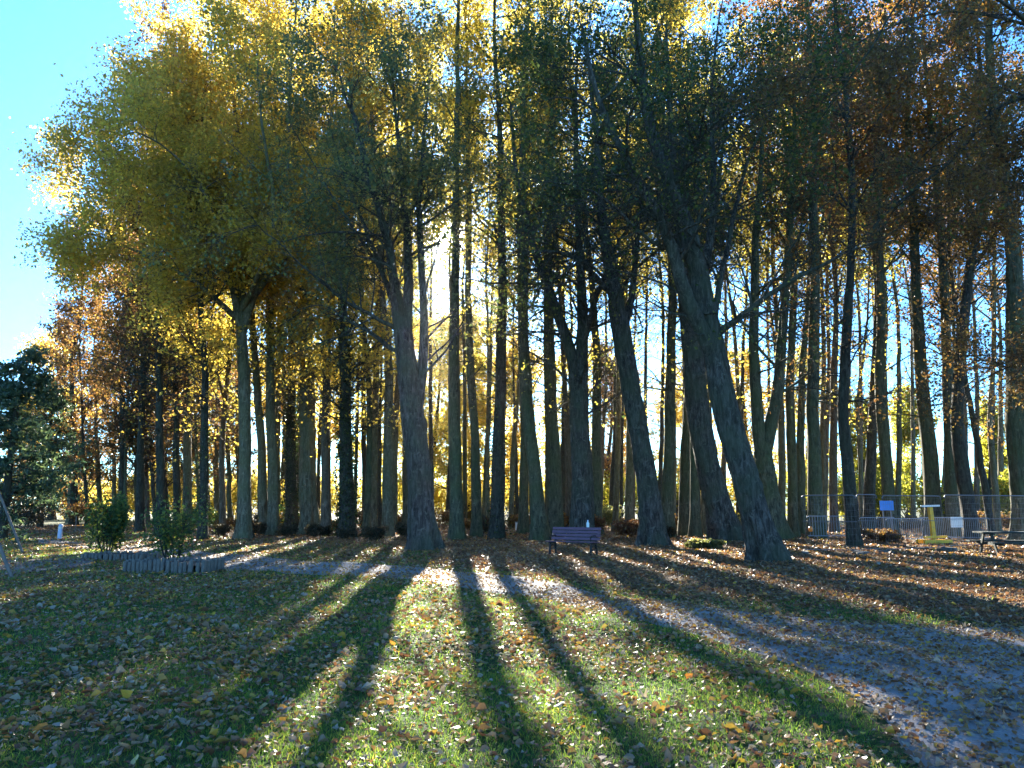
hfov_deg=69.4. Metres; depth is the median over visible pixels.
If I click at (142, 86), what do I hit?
plane tree
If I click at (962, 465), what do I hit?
plantation tree
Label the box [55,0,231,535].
plantation tree
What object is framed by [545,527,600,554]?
park bench
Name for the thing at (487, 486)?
plantation tree
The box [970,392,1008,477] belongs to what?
tree
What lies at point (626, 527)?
undergrowth bush
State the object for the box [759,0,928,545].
plantation tree
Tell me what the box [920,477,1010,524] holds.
distant bush
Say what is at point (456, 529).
plantation tree
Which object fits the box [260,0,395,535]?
plantation tree
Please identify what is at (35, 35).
sky
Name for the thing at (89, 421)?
tree
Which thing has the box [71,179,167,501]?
larch tree
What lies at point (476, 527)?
plantation tree
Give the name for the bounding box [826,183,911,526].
plantation tree
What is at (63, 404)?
conifer tree
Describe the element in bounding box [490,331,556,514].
tree
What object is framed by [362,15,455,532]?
plantation tree
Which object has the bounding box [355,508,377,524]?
undergrowth bush
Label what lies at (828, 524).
crowd barrier
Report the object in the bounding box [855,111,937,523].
tree
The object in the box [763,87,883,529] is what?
plantation tree
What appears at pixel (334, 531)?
undergrowth bush
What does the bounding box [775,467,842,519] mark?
distant bush
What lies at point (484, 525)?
undergrowth bush
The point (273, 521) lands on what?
plantation tree
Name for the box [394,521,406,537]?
undergrowth bush
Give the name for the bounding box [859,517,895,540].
crowd barrier
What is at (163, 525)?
planter shrub
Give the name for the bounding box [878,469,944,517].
distant bush
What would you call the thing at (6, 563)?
swing frame
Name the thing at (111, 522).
planter shrub
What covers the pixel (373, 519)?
plantation tree
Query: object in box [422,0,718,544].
lime tree
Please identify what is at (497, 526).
plantation tree
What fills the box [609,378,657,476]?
tree
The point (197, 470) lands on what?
tree
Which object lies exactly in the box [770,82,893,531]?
plantation tree
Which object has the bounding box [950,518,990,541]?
crowd barrier
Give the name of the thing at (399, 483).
tree
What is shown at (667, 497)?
plantation tree
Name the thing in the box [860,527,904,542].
undergrowth bush
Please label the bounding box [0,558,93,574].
play area ground
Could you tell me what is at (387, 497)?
plantation tree
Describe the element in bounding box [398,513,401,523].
undergrowth bush
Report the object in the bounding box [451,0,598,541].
plantation tree
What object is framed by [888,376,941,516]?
tree
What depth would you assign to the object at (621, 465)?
58.54 m
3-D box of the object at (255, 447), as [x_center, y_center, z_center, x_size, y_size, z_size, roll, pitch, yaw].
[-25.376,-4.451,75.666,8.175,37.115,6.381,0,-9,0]
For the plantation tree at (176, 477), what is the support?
on the ground at (880, 723)
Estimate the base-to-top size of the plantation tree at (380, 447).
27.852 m
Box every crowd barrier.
[807,516,845,537]
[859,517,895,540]
[886,518,925,541]
[918,517,955,540]
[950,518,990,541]
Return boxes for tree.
[0,324,102,519]
[0,344,96,540]
[0,390,96,526]
[0,396,40,503]
[7,0,428,538]
[10,212,119,524]
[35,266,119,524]
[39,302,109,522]
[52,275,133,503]
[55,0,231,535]
[58,348,127,481]
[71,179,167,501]
[72,117,222,531]
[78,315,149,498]
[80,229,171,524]
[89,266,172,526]
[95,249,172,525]
[103,53,234,530]
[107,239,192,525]
[112,0,274,539]
[119,359,194,481]
[129,0,538,551]
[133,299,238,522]
[138,56,249,530]
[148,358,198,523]
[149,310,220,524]
[151,101,281,524]
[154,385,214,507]
[174,0,311,534]
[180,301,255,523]
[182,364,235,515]
[182,374,252,518]
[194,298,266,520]
[211,0,334,535]
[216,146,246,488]
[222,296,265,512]
[234,102,339,527]
[251,0,369,535]
[251,356,318,505]
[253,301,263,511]
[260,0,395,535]
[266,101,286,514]
[267,47,435,538]
[276,0,438,535]
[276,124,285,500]
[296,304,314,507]
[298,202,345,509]
[301,0,438,535]
[314,363,360,488]
[320,200,440,526]
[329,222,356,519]
[331,0,438,527]
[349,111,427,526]
[350,345,401,501]
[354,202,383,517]
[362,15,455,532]
[364,0,451,522]
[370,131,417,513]
[382,313,447,481]
[389,0,521,539]
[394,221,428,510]
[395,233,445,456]
[398,291,494,519]
[398,295,486,502]
[408,0,511,536]
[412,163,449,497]
[416,77,483,481]
[417,0,763,545]
[421,0,560,539]
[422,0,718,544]
[427,110,517,517]
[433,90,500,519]
[441,348,508,519]
[444,0,1004,562]
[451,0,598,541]
[460,303,543,506]
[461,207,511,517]
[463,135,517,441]
[466,0,608,536]
[476,131,567,527]
[478,2,582,533]
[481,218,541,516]
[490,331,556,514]
[502,24,599,526]
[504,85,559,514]
[528,0,657,534]
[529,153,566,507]
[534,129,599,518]
[536,353,591,485]
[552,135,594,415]
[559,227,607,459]
[560,55,662,530]
[561,36,682,521]
[565,0,833,541]
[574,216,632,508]
[588,341,642,506]
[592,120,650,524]
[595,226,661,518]
[600,0,747,537]
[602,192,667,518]
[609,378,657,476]
[618,0,750,536]
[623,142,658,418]
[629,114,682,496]
[633,0,752,535]
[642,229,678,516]
[644,0,770,533]
[647,344,720,515]
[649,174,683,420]
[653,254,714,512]
[683,0,896,539]
[689,70,786,525]
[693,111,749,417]
[696,0,1023,441]
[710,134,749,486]
[712,16,825,514]
[712,337,786,505]
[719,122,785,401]
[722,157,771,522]
[725,0,875,536]
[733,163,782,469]
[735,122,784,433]
[738,0,896,538]
[743,0,882,534]
[746,0,997,529]
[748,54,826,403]
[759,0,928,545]
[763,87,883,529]
[765,342,838,518]
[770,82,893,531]
[785,0,944,534]
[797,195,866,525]
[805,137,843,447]
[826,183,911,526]
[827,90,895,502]
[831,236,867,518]
[837,392,892,483]
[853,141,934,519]
[854,0,1004,535]
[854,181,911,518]
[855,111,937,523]
[858,0,1003,536]
[885,87,1005,533]
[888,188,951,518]
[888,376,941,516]
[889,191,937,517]
[894,1,1023,539]
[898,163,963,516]
[912,0,1023,539]
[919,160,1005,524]
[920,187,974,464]
[922,41,1023,533]
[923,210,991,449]
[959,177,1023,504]
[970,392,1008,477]
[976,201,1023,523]
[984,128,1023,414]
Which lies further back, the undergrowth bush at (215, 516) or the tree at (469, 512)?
the tree at (469, 512)
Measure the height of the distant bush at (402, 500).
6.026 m
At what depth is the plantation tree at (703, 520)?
44.03 m
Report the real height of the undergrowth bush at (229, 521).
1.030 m
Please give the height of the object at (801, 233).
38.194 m
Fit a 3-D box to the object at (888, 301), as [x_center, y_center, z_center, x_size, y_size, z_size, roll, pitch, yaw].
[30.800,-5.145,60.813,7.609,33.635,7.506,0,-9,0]
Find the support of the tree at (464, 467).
on the ground at (880, 723)
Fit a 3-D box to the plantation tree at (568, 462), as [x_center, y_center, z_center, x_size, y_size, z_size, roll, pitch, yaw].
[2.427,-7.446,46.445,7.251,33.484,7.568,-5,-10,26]
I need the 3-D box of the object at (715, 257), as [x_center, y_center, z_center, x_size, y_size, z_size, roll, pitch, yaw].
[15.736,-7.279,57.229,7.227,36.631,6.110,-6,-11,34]
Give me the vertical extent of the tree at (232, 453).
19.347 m
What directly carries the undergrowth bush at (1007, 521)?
on the ground at (880, 723)
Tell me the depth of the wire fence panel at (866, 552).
25.51 m
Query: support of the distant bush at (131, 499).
on the ground at (880, 723)
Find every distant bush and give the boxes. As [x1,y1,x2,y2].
[0,477,90,512]
[2,481,133,518]
[46,474,171,512]
[79,465,213,521]
[170,466,284,520]
[235,465,338,512]
[281,474,401,517]
[358,477,443,513]
[398,478,514,515]
[440,479,544,516]
[490,485,544,510]
[603,468,638,516]
[635,468,700,509]
[676,469,778,512]
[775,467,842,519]
[827,468,922,519]
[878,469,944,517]
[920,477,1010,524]
[973,469,1010,515]
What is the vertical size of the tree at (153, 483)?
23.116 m
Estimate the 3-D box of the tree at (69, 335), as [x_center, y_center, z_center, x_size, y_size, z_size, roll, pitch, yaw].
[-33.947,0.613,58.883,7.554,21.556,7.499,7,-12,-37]
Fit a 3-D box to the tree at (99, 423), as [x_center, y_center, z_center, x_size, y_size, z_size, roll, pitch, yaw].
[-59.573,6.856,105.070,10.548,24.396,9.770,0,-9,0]
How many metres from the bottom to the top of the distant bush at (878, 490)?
4.859 m
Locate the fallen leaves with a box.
[0,524,1023,767]
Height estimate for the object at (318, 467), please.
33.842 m
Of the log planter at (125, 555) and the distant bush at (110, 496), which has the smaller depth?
the log planter at (125, 555)
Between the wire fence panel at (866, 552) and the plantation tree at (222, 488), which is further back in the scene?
the plantation tree at (222, 488)
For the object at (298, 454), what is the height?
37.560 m
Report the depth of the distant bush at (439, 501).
83.78 m
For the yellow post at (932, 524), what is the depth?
30.51 m
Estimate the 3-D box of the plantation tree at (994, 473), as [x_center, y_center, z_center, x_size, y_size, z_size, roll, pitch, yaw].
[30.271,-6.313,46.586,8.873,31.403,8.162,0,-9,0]
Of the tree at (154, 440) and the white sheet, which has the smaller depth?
the white sheet
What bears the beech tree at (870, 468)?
on the ground at (880, 723)
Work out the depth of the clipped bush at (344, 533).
33.56 m
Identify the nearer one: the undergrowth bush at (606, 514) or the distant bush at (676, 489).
the undergrowth bush at (606, 514)
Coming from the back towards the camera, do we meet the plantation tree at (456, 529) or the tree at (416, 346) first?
the tree at (416, 346)
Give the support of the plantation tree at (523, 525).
on the ground at (880, 723)
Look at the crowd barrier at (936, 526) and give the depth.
34.89 m
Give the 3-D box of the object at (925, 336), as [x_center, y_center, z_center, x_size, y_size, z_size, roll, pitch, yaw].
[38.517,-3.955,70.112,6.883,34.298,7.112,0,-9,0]
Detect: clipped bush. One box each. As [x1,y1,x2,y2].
[211,523,233,535]
[252,522,268,535]
[274,523,298,536]
[303,523,322,536]
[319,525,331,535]
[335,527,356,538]
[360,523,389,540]
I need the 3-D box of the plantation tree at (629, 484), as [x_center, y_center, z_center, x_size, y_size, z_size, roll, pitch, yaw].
[7.136,-7.357,49.231,8.880,34.261,8.089,3,-10,-19]
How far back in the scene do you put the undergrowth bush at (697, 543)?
28.14 m
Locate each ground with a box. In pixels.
[0,507,1023,767]
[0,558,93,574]
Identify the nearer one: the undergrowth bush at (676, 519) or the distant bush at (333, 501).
the undergrowth bush at (676, 519)
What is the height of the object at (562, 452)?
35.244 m
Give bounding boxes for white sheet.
[950,517,962,526]
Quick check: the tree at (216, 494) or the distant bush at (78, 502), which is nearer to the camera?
the tree at (216, 494)
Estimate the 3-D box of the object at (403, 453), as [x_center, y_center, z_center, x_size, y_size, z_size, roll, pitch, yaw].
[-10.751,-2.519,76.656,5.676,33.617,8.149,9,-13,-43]
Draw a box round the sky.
[0,0,1023,506]
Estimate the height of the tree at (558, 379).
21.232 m
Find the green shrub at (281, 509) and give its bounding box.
[279,504,320,524]
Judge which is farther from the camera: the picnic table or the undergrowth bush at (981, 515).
the undergrowth bush at (981, 515)
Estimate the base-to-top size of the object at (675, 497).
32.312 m
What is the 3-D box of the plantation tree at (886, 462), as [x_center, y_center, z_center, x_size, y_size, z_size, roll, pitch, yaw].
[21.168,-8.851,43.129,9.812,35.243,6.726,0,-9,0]
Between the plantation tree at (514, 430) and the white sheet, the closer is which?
the white sheet
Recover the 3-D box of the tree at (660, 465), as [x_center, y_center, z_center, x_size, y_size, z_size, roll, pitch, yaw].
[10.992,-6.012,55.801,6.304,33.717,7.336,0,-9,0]
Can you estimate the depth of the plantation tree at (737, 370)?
51.01 m
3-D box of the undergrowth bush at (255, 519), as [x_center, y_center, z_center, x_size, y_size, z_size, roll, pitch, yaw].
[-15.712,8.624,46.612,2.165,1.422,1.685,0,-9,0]
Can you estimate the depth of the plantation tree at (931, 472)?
41.58 m
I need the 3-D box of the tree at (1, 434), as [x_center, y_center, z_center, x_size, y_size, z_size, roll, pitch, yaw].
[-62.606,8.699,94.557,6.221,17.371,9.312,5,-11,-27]
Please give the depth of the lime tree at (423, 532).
27.18 m
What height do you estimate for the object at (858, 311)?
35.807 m
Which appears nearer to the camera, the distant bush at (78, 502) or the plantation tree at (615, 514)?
the plantation tree at (615, 514)
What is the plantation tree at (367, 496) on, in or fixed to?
on the ground at (880, 723)
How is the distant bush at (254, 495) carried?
on the ground at (880, 723)
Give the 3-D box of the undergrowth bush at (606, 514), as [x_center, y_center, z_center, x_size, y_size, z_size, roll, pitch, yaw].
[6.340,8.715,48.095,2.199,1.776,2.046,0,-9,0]
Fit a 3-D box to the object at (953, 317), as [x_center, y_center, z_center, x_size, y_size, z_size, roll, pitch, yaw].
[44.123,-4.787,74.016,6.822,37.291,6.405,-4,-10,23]
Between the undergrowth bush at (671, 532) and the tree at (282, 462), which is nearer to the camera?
the undergrowth bush at (671, 532)
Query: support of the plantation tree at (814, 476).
on the ground at (880, 723)
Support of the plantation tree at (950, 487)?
on the ground at (880, 723)
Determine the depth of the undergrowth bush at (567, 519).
43.60 m
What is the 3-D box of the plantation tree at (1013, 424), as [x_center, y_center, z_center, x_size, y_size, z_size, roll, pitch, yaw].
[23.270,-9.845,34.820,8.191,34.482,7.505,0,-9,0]
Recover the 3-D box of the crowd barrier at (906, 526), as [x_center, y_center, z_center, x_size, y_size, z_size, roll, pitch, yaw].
[18.260,6.775,34.290,1.789,1.090,0.620,0,-9,2]
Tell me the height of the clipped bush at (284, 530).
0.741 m
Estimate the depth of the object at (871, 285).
63.48 m
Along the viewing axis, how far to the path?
7.49 m
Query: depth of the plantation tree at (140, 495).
44.78 m
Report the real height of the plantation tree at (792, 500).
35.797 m
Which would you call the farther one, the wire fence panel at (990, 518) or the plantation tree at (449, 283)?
the plantation tree at (449, 283)
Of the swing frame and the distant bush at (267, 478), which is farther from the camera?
the distant bush at (267, 478)
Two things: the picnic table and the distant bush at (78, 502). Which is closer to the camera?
the picnic table
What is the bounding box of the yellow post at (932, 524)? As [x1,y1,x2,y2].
[916,505,952,544]
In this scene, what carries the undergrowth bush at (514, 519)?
on the ground at (880, 723)
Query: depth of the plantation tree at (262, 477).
42.15 m
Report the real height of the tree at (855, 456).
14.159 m
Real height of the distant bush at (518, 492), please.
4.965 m
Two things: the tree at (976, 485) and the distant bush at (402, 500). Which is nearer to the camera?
the tree at (976, 485)
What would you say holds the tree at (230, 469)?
on the ground at (880, 723)
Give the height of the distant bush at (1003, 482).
5.082 m
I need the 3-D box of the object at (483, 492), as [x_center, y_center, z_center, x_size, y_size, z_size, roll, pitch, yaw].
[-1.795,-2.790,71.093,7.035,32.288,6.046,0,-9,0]
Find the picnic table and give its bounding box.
[966,531,1023,553]
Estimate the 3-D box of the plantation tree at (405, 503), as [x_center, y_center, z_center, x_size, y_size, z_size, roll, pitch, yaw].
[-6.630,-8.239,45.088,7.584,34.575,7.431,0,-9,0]
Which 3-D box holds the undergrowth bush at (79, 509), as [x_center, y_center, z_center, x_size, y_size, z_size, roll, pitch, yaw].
[-32.281,9.788,56.979,5.120,2.410,4.058,0,-9,0]
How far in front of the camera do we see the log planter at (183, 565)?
18.31 m
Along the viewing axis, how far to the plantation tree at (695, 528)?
39.43 m
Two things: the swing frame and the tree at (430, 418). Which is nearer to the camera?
the swing frame
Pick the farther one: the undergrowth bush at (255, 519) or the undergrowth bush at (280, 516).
the undergrowth bush at (255, 519)
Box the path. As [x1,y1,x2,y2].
[38,538,1023,767]
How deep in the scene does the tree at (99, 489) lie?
65.38 m
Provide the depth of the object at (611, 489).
61.40 m
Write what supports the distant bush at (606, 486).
on the ground at (880, 723)
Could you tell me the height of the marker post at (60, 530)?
0.790 m
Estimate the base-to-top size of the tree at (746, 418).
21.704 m
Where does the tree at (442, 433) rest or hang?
on the ground at (880, 723)
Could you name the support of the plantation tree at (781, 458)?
on the ground at (880, 723)
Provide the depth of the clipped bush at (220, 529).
40.10 m
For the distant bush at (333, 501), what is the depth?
82.10 m
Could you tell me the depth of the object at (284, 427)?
55.47 m
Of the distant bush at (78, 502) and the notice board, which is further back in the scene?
the distant bush at (78, 502)
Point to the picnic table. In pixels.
(992, 541)
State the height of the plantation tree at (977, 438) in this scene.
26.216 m
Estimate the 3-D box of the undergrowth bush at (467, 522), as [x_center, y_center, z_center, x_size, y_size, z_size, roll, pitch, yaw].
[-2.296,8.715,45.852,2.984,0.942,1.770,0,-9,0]
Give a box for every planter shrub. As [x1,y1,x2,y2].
[78,491,132,552]
[133,487,212,558]
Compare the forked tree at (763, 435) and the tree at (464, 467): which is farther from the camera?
the tree at (464, 467)
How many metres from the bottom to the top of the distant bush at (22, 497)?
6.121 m
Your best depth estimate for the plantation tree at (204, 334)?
37.38 m
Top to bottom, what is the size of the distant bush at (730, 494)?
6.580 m
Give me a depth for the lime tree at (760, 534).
22.20 m
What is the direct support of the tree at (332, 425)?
on the ground at (880, 723)
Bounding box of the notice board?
[879,500,893,529]
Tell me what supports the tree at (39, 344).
on the ground at (880, 723)
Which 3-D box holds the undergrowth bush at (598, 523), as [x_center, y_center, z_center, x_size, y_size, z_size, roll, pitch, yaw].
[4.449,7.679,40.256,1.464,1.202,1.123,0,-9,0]
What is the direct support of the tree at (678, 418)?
on the ground at (880, 723)
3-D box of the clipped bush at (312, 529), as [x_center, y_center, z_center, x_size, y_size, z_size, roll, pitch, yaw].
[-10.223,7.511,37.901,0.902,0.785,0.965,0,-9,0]
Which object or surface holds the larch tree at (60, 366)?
on the ground at (880, 723)
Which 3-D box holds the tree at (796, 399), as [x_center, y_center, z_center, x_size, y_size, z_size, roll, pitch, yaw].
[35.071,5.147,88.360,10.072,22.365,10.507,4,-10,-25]
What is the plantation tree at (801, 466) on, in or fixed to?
on the ground at (880, 723)
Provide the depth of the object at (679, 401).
69.28 m
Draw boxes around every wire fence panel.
[801,495,863,554]
[852,494,888,554]
[881,495,952,552]
[941,494,1023,549]
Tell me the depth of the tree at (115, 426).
55.83 m
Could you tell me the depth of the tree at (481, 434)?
83.69 m
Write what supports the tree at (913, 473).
on the ground at (880, 723)
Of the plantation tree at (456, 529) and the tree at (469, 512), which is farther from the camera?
the tree at (469, 512)
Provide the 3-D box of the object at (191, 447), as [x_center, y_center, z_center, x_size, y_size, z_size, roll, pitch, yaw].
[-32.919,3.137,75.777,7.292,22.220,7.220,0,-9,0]
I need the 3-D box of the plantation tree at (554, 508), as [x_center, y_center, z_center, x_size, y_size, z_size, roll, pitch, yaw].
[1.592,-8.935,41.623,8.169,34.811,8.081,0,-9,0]
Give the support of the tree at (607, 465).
on the ground at (880, 723)
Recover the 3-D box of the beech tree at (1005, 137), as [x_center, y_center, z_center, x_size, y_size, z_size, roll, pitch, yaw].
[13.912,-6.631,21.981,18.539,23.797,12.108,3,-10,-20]
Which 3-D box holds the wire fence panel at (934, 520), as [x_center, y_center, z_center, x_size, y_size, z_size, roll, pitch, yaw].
[14.405,5.003,26.472,3.648,2.021,0.480,5,-11,-29]
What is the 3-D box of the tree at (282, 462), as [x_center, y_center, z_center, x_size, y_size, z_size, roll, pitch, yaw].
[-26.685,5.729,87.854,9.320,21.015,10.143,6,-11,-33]
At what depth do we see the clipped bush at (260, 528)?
38.96 m
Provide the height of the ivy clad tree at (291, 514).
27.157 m
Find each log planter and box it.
[81,551,161,560]
[123,557,224,573]
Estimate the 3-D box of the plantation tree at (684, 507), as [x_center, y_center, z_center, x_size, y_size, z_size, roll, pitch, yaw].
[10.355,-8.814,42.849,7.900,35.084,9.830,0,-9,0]
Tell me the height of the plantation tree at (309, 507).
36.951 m
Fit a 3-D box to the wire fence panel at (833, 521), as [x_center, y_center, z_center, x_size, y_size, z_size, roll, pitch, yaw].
[10.917,4.821,25.386,1.926,2.021,0.480,-3,-10,17]
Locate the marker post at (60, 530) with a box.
[57,524,62,538]
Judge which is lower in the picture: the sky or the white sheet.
the white sheet
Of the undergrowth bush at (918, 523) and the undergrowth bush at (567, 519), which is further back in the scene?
the undergrowth bush at (918, 523)
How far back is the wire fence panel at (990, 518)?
28.43 m
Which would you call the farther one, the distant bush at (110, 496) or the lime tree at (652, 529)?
the distant bush at (110, 496)
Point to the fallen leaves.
(890, 583)
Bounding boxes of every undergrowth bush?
[9,503,55,528]
[54,499,112,523]
[172,505,218,526]
[211,515,253,528]
[251,512,257,523]
[279,510,320,524]
[331,519,337,532]
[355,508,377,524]
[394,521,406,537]
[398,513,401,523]
[434,507,464,527]
[464,518,470,529]
[482,515,489,532]
[505,514,530,526]
[563,511,569,526]
[594,514,607,530]
[602,505,624,529]
[611,518,638,538]
[666,525,676,536]
[675,513,677,529]
[684,538,726,548]
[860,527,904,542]
[898,516,923,528]
[977,509,985,526]
[1001,512,1009,529]
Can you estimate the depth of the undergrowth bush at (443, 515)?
53.41 m
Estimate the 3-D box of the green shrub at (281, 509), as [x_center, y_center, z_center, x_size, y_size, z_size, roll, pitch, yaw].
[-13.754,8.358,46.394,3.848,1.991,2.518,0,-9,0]
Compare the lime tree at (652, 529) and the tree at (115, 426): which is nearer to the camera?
the lime tree at (652, 529)
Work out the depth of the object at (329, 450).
64.56 m
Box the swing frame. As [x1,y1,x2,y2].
[0,492,23,578]
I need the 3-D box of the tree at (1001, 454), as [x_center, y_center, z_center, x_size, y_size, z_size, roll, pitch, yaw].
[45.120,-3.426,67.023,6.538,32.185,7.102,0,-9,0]
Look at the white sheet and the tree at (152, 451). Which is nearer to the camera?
the white sheet
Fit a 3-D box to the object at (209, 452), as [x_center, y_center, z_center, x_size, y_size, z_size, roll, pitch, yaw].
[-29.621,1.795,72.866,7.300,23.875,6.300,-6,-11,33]
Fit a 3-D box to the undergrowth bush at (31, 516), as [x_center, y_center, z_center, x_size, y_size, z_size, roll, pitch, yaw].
[-34.700,9.246,52.251,5.021,2.056,3.798,0,-9,0]

